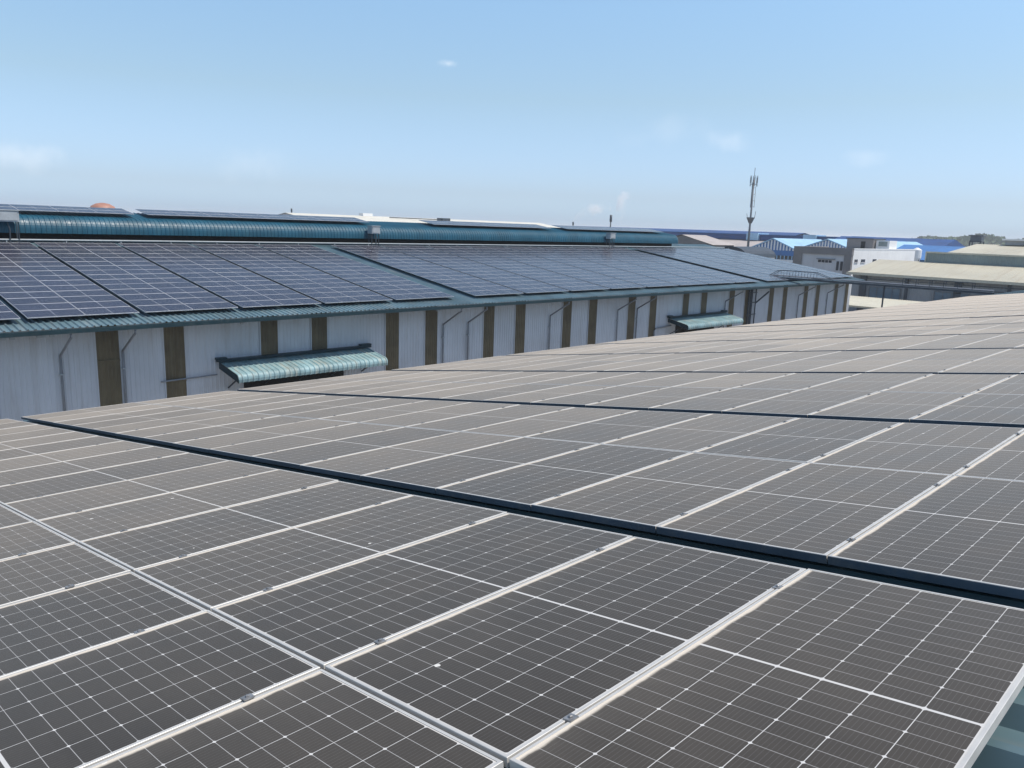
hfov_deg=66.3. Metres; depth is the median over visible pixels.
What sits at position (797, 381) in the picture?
solar panel
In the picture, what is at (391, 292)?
solar panel
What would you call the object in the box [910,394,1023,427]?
solar panel
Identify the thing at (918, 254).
white hopper
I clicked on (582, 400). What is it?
solar panel
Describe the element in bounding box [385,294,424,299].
solar panel
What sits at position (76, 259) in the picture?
solar panel
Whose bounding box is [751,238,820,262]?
blue shed
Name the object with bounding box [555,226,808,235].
solar factory
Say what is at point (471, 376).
solar panel
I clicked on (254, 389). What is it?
solar panel
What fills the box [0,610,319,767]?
solar panel
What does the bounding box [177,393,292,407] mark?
solar panel
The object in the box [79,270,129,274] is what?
solar panel
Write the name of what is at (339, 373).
doorway
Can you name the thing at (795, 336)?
solar panel
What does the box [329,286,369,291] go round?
solar panel
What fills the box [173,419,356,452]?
solar panel
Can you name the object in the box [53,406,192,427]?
solar panel
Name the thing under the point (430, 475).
solar panel
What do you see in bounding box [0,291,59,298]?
solar panel
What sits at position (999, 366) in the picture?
solar panel
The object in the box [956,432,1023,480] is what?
solar panel
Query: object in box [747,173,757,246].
antenna mast
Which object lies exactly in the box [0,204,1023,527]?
solar panel rows
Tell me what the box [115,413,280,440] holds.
solar panel
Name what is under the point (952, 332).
solar panel
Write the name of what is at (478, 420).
solar panel
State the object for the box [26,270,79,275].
solar panel
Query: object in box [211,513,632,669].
solar panel
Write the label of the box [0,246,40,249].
solar panel
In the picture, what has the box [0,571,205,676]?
solar panel
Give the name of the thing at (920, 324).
solar panel
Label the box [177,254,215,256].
solar panel
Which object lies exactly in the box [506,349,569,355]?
solar panel
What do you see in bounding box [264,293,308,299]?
solar panel
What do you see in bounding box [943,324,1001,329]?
solar panel
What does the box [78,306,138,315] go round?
solar panel
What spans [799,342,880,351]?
solar panel
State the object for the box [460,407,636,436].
solar panel
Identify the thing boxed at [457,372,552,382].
solar panel
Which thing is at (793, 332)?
solar panel
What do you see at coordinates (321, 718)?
solar panel
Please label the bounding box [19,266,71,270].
solar panel
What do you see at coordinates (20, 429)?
solar panel
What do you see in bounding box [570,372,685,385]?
solar panel
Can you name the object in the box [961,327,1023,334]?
solar panel
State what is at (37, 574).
solar panel
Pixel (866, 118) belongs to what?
sky
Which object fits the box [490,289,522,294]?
solar panel
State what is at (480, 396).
solar panel
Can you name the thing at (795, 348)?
solar panel
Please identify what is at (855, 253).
office block
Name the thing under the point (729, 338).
solar panel
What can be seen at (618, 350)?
solar panel
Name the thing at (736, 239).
long blue factory
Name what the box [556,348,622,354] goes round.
solar panel
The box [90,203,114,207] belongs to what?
red dome
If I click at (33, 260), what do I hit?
solar panel
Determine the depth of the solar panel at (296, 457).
8.75 m
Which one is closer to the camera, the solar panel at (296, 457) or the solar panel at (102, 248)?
the solar panel at (296, 457)
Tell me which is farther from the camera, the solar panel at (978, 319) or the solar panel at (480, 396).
the solar panel at (978, 319)
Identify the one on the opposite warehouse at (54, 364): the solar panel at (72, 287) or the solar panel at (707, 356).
the solar panel at (72, 287)
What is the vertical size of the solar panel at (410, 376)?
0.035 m
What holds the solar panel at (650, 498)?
on the warehouse at (1003, 746)
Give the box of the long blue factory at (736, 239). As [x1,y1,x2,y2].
[661,231,863,246]
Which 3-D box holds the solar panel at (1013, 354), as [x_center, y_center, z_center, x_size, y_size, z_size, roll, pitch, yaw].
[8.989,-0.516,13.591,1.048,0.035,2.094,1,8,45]
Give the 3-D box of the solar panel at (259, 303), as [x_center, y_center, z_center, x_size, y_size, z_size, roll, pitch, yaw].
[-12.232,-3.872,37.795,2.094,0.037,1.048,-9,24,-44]
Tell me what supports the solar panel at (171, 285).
on the opposite warehouse at (54, 364)
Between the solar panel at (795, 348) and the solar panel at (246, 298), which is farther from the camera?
the solar panel at (246, 298)
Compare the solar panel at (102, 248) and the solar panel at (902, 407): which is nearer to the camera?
the solar panel at (902, 407)
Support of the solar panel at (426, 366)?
on the warehouse at (1003, 746)
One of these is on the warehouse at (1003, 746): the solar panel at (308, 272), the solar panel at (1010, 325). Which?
the solar panel at (1010, 325)
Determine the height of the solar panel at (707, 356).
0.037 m
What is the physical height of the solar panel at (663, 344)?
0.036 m
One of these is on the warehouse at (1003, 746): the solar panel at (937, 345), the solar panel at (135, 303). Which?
the solar panel at (937, 345)
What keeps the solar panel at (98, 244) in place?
on the opposite warehouse at (54, 364)
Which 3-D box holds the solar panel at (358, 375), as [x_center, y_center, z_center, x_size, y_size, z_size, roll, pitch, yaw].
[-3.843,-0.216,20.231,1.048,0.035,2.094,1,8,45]
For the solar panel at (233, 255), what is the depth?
48.40 m
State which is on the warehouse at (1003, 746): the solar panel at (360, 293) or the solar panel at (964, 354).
the solar panel at (964, 354)
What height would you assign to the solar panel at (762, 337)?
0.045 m
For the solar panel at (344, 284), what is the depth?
44.42 m
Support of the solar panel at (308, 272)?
on the opposite warehouse at (54, 364)
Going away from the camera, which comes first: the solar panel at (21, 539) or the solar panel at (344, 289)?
the solar panel at (21, 539)
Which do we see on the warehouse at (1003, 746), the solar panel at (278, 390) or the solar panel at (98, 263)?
the solar panel at (278, 390)
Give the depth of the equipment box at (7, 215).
43.20 m
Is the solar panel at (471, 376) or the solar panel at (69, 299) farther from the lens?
the solar panel at (69, 299)
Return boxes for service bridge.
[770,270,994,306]
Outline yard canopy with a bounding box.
[849,296,922,308]
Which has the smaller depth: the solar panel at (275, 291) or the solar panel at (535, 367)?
the solar panel at (535, 367)
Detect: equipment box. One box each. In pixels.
[0,209,19,241]
[367,225,380,245]
[606,233,615,247]
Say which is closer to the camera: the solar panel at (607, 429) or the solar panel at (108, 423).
the solar panel at (607, 429)
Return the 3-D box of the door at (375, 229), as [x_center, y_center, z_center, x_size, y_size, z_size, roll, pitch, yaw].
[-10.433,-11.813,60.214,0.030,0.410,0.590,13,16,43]
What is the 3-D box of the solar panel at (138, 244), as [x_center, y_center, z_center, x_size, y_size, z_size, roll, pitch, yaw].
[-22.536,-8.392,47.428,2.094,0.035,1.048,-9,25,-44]
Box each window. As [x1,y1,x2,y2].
[775,255,792,259]
[868,286,900,299]
[933,291,969,300]
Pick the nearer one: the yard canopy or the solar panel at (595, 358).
the solar panel at (595, 358)
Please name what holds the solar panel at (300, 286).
on the opposite warehouse at (54, 364)
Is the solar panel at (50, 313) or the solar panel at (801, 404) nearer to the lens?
the solar panel at (801, 404)
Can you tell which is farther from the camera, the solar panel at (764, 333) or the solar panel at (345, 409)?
the solar panel at (764, 333)
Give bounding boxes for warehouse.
[0,211,864,420]
[23,290,1023,767]
[278,213,559,227]
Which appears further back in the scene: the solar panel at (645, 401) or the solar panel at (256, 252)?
the solar panel at (256, 252)
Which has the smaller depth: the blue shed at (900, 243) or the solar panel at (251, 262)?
the solar panel at (251, 262)
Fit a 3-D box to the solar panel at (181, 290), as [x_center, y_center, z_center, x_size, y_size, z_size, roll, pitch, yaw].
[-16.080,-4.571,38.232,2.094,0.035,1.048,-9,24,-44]
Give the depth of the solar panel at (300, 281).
43.60 m
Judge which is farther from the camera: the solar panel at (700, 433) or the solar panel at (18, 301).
the solar panel at (18, 301)
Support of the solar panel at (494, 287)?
on the opposite warehouse at (54, 364)
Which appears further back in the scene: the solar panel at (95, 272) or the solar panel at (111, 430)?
the solar panel at (95, 272)
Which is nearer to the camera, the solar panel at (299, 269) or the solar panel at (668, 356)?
the solar panel at (668, 356)
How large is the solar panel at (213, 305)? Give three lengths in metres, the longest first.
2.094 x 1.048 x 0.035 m
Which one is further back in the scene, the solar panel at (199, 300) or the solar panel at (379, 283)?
the solar panel at (379, 283)
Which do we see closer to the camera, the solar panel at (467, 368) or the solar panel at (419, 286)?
the solar panel at (467, 368)
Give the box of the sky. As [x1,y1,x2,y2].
[0,0,1023,238]
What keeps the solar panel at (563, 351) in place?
on the warehouse at (1003, 746)
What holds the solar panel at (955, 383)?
on the warehouse at (1003, 746)
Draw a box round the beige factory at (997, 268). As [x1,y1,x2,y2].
[846,239,1023,311]
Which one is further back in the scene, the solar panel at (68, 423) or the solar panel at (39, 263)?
the solar panel at (39, 263)
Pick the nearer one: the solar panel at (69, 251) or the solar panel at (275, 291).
the solar panel at (275, 291)
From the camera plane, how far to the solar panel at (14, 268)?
37.51 m
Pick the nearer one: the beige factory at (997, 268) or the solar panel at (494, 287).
the solar panel at (494, 287)
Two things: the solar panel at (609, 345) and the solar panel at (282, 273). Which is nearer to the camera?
the solar panel at (609, 345)
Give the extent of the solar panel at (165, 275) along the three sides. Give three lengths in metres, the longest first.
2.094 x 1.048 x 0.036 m
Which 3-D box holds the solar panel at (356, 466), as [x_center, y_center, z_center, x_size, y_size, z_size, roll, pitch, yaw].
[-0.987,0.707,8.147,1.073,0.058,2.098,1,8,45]
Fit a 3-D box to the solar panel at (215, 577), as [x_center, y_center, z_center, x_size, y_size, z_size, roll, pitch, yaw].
[-1.132,1.004,5.021,1.071,0.048,2.094,1,7,45]
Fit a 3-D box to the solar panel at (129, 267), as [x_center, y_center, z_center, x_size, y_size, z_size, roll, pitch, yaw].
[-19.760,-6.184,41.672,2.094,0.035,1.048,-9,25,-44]
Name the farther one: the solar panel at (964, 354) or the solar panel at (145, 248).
the solar panel at (145, 248)
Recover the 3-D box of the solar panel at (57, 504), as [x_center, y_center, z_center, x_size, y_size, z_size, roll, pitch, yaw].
[-3.371,0.955,7.269,1.071,0.048,2.094,1,8,45]
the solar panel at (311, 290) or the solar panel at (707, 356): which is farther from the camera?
the solar panel at (311, 290)
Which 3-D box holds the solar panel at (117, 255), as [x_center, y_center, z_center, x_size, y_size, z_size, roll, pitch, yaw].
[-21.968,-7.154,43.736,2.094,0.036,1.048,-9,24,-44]
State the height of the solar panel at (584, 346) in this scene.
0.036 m
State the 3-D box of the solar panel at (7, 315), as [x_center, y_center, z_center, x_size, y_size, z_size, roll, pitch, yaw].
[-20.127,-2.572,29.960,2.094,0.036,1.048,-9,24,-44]
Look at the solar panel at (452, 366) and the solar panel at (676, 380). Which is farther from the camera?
the solar panel at (452, 366)
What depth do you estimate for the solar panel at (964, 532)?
4.15 m
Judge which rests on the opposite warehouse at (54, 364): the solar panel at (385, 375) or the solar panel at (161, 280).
the solar panel at (161, 280)
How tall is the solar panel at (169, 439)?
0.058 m
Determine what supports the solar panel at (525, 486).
on the warehouse at (1003, 746)
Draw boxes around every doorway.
[244,370,343,387]
[675,325,713,333]
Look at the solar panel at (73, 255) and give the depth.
42.20 m
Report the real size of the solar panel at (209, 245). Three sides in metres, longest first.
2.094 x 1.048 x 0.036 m
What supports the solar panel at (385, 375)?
on the warehouse at (1003, 746)
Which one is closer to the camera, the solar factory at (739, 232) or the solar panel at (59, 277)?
the solar panel at (59, 277)
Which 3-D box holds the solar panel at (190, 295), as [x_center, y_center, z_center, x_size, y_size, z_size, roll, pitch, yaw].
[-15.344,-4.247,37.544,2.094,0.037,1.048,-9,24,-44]
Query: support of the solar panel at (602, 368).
on the warehouse at (1003, 746)
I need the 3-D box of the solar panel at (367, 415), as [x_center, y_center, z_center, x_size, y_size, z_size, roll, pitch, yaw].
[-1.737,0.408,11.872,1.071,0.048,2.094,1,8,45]
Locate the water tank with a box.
[968,235,986,245]
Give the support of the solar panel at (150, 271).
on the opposite warehouse at (54, 364)
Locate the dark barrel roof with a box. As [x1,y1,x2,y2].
[725,246,775,258]
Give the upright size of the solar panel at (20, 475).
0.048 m
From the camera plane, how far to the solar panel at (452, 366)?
21.00 m
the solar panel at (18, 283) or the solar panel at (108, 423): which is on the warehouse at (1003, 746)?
the solar panel at (108, 423)
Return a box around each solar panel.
[0,242,33,245]
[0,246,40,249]
[0,250,46,253]
[0,266,23,270]
[0,271,30,275]
[0,276,37,281]
[0,281,44,286]
[0,286,51,292]
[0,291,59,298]
[0,312,20,319]
[0,421,36,428]
[0,424,54,434]
[0,428,74,441]
[0,431,97,450]
[0,436,123,459]
[0,440,151,471]
[0,446,188,485]
[0,453,227,504]
[0,521,74,560]
[0,543,130,606]
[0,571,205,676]
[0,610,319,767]
[2,254,52,257]
[3,460,276,521]
[5,297,68,304]
[8,258,59,261]
[12,303,76,311]
[13,262,65,265]
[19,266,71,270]
[20,309,85,318]
[21,402,149,421]
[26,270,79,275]
[33,275,87,280]
[34,242,79,245]
[36,404,169,424]
[36,469,337,543]
[40,246,86,249]
[40,280,95,285]
[46,250,93,253]
[47,285,103,291]
[53,254,98,257]
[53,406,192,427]
[54,290,111,296]
[59,257,106,261]
[62,295,120,302]
[65,261,114,265]
[70,301,128,308]
[71,408,219,431]
[72,266,121,270]
[76,243,119,246]
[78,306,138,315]
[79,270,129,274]
[79,481,410,572]
[82,246,125,249]
[86,274,138,279]
[87,669,503,767]
[89,250,133,253]
[92,410,244,435]
[94,279,144,284]
[96,254,139,256]
[101,257,147,260]
[101,283,153,289]
[108,261,154,265]
[110,288,162,294]
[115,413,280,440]
[116,265,162,269]
[118,243,159,246]
[118,293,171,300]
[124,269,170,273]
[125,247,165,249]
[127,298,182,306]
[131,250,174,253]
[131,273,179,278]
[134,391,246,403]
[134,495,506,611]
[136,304,192,312]
[139,254,180,257]
[140,278,187,282]
[142,416,312,445]
[146,257,189,260]
[147,282,197,287]
[153,261,197,265]
[154,243,193,246]
[155,392,268,405]
[156,287,207,292]
[161,265,205,269]
[162,247,199,249]
[165,292,216,297]
[168,250,209,253]
[169,269,214,273]
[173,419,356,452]
[174,297,226,303]
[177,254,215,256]
[177,273,222,277]
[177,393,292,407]
[183,257,224,260]
[184,302,237,309]
[186,277,231,281]
[192,244,227,246]
[192,261,231,264]
[194,281,241,286]
[198,247,235,250]
[200,264,240,268]
[200,394,324,409]
[203,286,250,291]
[206,250,244,253]
[208,423,400,459]
[209,268,249,272]
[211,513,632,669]
[213,290,260,296]
[214,254,252,256]
[217,272,258,276]
[221,257,259,260]
[223,295,271,301]
[223,395,350,412]
[225,276,267,280]
[230,260,268,264]
[233,300,282,307]
[234,280,277,285]
[237,379,333,391]
[238,250,275,253]
[238,264,278,267]
[245,284,288,289]
[246,268,285,271]
[248,254,282,256]
[250,427,454,468]
[252,397,388,415]
[253,289,297,294]
[255,257,290,259]
[255,271,295,275]
[259,380,362,392]
[262,260,300,263]
[264,275,305,280]
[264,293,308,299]
[272,264,308,267]
[274,279,314,284]
[274,298,320,305]
[282,267,318,270]
[282,380,386,393]
[282,398,425,418]
[283,283,326,288]
[289,271,328,274]
[294,288,336,293]
[296,260,331,263]
[298,275,336,278]
[300,432,520,479]
[304,292,348,297]
[306,263,341,267]
[308,278,346,282]
[308,381,413,395]
[314,267,349,270]
[314,297,359,303]
[318,282,358,287]
[320,400,468,422]
[323,371,401,379]
[324,270,360,274]
[325,537,805,767]
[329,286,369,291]
[333,274,371,277]
[336,382,450,396]
[339,291,379,295]
[340,371,429,379]
[342,278,379,282]
[345,266,378,269]
[349,295,391,301]
[353,270,387,273]
[353,281,389,286]
[359,402,518,426]
[361,437,596,493]
[363,285,400,290]
[364,273,398,277]
[367,382,484,398]
[370,371,458,380]
[374,277,409,280]
[375,289,413,294]
[382,281,417,284]
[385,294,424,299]
[391,362,471,370]
[393,284,428,288]
[393,371,489,381]
[401,383,521,399]
[404,288,440,293]
[406,405,573,431]
[415,292,453,297]
[415,362,495,370]
[421,371,522,381]
[431,279,465,283]
[436,444,691,510]
[439,384,565,402]
[441,362,521,370]
[442,283,475,287]
[452,286,486,291]
[456,355,523,361]
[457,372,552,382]
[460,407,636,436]
[464,290,499,295]
[468,362,551,370]
[478,286,509,289]
[478,355,547,361]
[482,385,613,404]
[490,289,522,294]
[491,372,593,383]
[498,362,582,371]
[504,355,573,361]
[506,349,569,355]
[509,568,1023,767]
[526,410,707,443]
[528,372,637,384]
[530,361,623,371]
[531,354,606,361]
[531,386,667,407]
[531,452,804,532]
[532,348,599,354]
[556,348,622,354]
[559,344,608,348]
[559,354,635,361]
[566,361,658,371]
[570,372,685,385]
[578,343,636,348]
[584,347,654,354]
[586,387,730,410]
[590,353,673,361]
[601,414,796,451]
[604,361,699,371]
[607,342,665,347]
[614,347,681,353]
[618,373,733,386]
[629,353,706,360]
[630,342,689,347]
[645,337,701,342]
[645,346,716,353]
[646,361,742,372]
[649,388,796,413]
[656,463,952,563]
[662,341,722,346]
[664,352,749,360]
[673,336,731,341]
[673,373,793,387]
[680,345,754,352]
[693,360,795,372]
[694,418,899,462]
[696,340,755,345]
[700,335,761,341]
[705,352,789,360]
[716,344,793,352]
[722,390,878,417]
[724,339,790,345]
[730,334,793,340]
[734,373,858,389]
[738,331,787,335]
[744,360,849,372]
[753,351,839,359]
[756,343,836,351]
[762,338,827,344]
[763,333,826,339]
[768,330,818,334]
[797,332,861,338]
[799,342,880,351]
[800,329,849,333]
[800,337,867,343]
[801,350,891,359]
[802,360,908,372]
[802,373,931,391]
[808,392,968,422]
[809,423,1023,475]
[826,324,879,329]
[827,475,1023,599]
[833,327,889,332]
[834,331,898,337]
[842,336,909,342]
[846,341,928,350]
[854,349,948,359]
[863,323,911,327]
[866,359,977,373]
[868,326,924,331]
[873,330,938,336]
[880,374,1013,393]
[887,335,954,341]
[895,322,944,326]
[897,340,981,349]
[904,325,961,330]
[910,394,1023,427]
[912,349,1008,359]
[916,328,984,335]
[918,318,966,322]
[930,320,985,325]
[934,333,1007,340]
[938,359,1023,374]
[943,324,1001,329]
[953,339,1023,348]
[956,317,999,320]
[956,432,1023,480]
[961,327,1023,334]
[967,319,1022,324]
[972,374,1023,394]
[981,348,1023,358]
[986,333,1023,339]
[989,323,1023,327]
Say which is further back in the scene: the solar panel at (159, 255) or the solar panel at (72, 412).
the solar panel at (159, 255)
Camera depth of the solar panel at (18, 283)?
35.18 m
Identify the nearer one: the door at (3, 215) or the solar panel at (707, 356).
the solar panel at (707, 356)
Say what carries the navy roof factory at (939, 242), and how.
on the ground
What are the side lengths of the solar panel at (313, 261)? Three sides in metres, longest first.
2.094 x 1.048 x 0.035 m
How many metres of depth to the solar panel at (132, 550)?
5.62 m
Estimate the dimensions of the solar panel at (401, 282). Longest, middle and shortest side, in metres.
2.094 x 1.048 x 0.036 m
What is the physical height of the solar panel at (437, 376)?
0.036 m
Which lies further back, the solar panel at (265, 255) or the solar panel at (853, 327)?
the solar panel at (265, 255)
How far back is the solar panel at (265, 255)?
49.87 m
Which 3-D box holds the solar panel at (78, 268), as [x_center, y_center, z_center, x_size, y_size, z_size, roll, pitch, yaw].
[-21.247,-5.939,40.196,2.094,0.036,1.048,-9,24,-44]
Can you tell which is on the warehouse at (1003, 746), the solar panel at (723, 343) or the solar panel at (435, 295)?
the solar panel at (723, 343)
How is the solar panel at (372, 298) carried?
on the opposite warehouse at (54, 364)
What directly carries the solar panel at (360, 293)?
on the opposite warehouse at (54, 364)
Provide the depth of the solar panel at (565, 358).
21.05 m
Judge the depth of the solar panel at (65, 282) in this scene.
36.50 m
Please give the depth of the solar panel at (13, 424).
13.78 m
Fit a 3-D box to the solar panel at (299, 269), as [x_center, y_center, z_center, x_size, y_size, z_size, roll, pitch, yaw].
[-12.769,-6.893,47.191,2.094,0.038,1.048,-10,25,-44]
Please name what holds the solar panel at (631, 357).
on the warehouse at (1003, 746)
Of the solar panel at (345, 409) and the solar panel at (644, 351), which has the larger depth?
the solar panel at (644, 351)
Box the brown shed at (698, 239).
[677,234,733,248]
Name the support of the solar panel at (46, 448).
on the warehouse at (1003, 746)
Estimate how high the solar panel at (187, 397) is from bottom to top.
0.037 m
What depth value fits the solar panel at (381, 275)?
48.95 m
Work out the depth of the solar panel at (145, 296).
36.05 m
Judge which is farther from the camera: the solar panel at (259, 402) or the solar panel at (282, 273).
the solar panel at (282, 273)
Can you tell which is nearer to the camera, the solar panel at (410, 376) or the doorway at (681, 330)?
the solar panel at (410, 376)
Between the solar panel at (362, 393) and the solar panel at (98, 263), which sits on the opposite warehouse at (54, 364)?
the solar panel at (98, 263)
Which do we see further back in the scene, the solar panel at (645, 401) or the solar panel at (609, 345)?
the solar panel at (609, 345)
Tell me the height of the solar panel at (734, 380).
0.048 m
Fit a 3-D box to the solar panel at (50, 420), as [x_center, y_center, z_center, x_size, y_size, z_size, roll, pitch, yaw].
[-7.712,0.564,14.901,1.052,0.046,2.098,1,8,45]
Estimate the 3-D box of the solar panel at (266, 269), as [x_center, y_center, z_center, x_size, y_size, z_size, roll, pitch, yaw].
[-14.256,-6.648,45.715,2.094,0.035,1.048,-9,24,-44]
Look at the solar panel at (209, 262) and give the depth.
45.37 m
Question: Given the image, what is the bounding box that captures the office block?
[793,238,915,293]
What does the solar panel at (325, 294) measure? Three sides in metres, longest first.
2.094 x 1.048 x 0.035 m
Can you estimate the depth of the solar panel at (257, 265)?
46.36 m
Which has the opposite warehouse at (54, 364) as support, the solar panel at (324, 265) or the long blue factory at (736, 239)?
the solar panel at (324, 265)
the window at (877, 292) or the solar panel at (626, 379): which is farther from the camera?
the window at (877, 292)
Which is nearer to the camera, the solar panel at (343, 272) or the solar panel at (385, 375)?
the solar panel at (385, 375)
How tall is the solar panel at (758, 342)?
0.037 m
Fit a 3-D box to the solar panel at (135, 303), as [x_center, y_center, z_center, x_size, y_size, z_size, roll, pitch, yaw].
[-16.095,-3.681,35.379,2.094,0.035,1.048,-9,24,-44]
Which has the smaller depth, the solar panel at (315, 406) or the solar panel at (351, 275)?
the solar panel at (315, 406)
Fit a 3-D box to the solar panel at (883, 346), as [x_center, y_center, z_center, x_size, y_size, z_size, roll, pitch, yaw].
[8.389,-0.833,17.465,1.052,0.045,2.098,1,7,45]
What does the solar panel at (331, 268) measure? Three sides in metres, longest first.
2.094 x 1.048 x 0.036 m
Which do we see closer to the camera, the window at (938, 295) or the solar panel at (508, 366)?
the solar panel at (508, 366)
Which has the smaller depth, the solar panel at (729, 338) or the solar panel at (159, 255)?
the solar panel at (729, 338)
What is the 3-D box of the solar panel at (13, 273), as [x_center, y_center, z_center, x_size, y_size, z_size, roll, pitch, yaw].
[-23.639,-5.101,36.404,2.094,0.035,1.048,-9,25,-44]
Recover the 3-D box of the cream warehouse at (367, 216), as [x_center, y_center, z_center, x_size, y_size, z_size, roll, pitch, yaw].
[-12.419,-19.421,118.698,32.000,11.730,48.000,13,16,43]
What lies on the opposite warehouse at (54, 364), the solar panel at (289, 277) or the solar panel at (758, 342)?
the solar panel at (289, 277)
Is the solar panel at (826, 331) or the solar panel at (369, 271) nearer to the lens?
the solar panel at (826, 331)
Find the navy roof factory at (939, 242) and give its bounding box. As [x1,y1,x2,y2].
[836,236,964,246]
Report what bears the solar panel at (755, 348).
on the warehouse at (1003, 746)
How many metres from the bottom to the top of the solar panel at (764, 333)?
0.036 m
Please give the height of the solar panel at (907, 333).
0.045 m
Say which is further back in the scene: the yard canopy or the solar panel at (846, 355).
the yard canopy
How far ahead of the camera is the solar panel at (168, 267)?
43.23 m
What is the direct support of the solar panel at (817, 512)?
on the warehouse at (1003, 746)
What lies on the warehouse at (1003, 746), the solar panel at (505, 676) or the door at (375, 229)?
the solar panel at (505, 676)
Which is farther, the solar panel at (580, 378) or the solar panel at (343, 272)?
the solar panel at (343, 272)
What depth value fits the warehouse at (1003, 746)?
4.24 m
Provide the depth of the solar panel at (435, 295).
45.40 m
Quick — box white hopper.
[914,248,921,260]
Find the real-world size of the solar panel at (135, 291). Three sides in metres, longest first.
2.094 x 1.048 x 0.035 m
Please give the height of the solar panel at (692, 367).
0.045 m
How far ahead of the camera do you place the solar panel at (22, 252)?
41.24 m
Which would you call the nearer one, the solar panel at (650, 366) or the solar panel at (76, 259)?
the solar panel at (650, 366)
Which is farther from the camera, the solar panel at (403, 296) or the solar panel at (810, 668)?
the solar panel at (403, 296)
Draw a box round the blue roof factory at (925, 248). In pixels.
[897,244,963,261]
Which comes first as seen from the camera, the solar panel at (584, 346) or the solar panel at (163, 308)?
the solar panel at (584, 346)
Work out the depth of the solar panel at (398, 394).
14.87 m
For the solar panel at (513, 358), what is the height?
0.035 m
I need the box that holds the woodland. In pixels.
[917,233,1023,246]
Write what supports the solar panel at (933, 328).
on the warehouse at (1003, 746)
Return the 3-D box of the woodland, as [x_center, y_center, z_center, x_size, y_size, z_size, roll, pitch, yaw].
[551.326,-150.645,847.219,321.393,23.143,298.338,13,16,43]
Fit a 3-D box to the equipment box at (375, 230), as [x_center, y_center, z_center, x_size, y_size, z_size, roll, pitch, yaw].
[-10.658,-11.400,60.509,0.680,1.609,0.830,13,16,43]
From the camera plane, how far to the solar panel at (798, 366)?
14.23 m
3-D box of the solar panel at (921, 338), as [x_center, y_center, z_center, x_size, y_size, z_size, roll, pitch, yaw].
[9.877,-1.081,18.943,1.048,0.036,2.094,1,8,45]
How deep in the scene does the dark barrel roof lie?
127.91 m
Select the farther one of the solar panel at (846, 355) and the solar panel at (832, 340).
the solar panel at (832, 340)
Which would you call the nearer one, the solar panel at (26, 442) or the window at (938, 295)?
the solar panel at (26, 442)
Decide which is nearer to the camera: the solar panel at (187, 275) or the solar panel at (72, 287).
the solar panel at (72, 287)
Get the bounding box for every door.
[0,212,17,220]
[373,227,378,232]
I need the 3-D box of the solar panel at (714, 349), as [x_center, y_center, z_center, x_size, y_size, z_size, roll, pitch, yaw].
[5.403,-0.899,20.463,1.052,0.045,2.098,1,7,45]
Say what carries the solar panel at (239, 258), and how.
on the opposite warehouse at (54, 364)
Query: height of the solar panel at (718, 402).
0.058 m
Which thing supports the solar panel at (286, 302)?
on the opposite warehouse at (54, 364)
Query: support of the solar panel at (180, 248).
on the opposite warehouse at (54, 364)
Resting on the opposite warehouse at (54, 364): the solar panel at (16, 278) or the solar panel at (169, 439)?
the solar panel at (16, 278)
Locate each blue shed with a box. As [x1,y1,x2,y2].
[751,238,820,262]
[806,239,846,247]
[896,241,921,248]
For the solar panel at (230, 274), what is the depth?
43.40 m
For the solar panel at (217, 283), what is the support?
on the opposite warehouse at (54, 364)
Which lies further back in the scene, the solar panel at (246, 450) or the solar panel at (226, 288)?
the solar panel at (226, 288)
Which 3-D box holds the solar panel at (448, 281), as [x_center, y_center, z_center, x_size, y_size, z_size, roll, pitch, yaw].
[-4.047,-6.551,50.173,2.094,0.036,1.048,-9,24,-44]
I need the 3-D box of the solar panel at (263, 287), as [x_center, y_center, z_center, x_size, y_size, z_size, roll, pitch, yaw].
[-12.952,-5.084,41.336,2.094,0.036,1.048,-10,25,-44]
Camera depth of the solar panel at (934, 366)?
12.74 m
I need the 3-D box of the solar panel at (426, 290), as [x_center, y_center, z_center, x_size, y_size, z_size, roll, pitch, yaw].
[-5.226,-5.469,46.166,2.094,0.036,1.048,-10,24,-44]
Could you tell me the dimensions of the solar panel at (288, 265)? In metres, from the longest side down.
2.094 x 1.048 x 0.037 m
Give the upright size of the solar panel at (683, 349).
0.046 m
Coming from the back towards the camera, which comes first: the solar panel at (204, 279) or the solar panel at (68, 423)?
the solar panel at (204, 279)
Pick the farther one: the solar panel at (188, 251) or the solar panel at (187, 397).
the solar panel at (188, 251)
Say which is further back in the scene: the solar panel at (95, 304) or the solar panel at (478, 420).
the solar panel at (95, 304)
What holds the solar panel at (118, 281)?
on the opposite warehouse at (54, 364)
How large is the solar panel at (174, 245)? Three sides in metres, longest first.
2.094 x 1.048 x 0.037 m
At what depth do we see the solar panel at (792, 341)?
21.18 m
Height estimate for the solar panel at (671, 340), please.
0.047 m
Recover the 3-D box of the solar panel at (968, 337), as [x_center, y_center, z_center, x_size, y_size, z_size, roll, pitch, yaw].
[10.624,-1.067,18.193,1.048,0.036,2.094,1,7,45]
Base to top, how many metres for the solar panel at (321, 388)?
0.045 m
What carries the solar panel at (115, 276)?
on the opposite warehouse at (54, 364)
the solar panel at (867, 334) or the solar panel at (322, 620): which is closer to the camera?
the solar panel at (322, 620)
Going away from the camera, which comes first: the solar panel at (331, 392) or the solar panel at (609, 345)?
the solar panel at (331, 392)
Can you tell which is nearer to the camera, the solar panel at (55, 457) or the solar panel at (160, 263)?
the solar panel at (55, 457)
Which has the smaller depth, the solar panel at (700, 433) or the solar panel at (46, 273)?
the solar panel at (700, 433)
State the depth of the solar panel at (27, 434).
12.16 m
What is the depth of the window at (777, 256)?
198.85 m
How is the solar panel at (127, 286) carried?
on the opposite warehouse at (54, 364)
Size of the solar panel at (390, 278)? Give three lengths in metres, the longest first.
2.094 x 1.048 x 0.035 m
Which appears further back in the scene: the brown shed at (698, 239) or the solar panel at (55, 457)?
the brown shed at (698, 239)

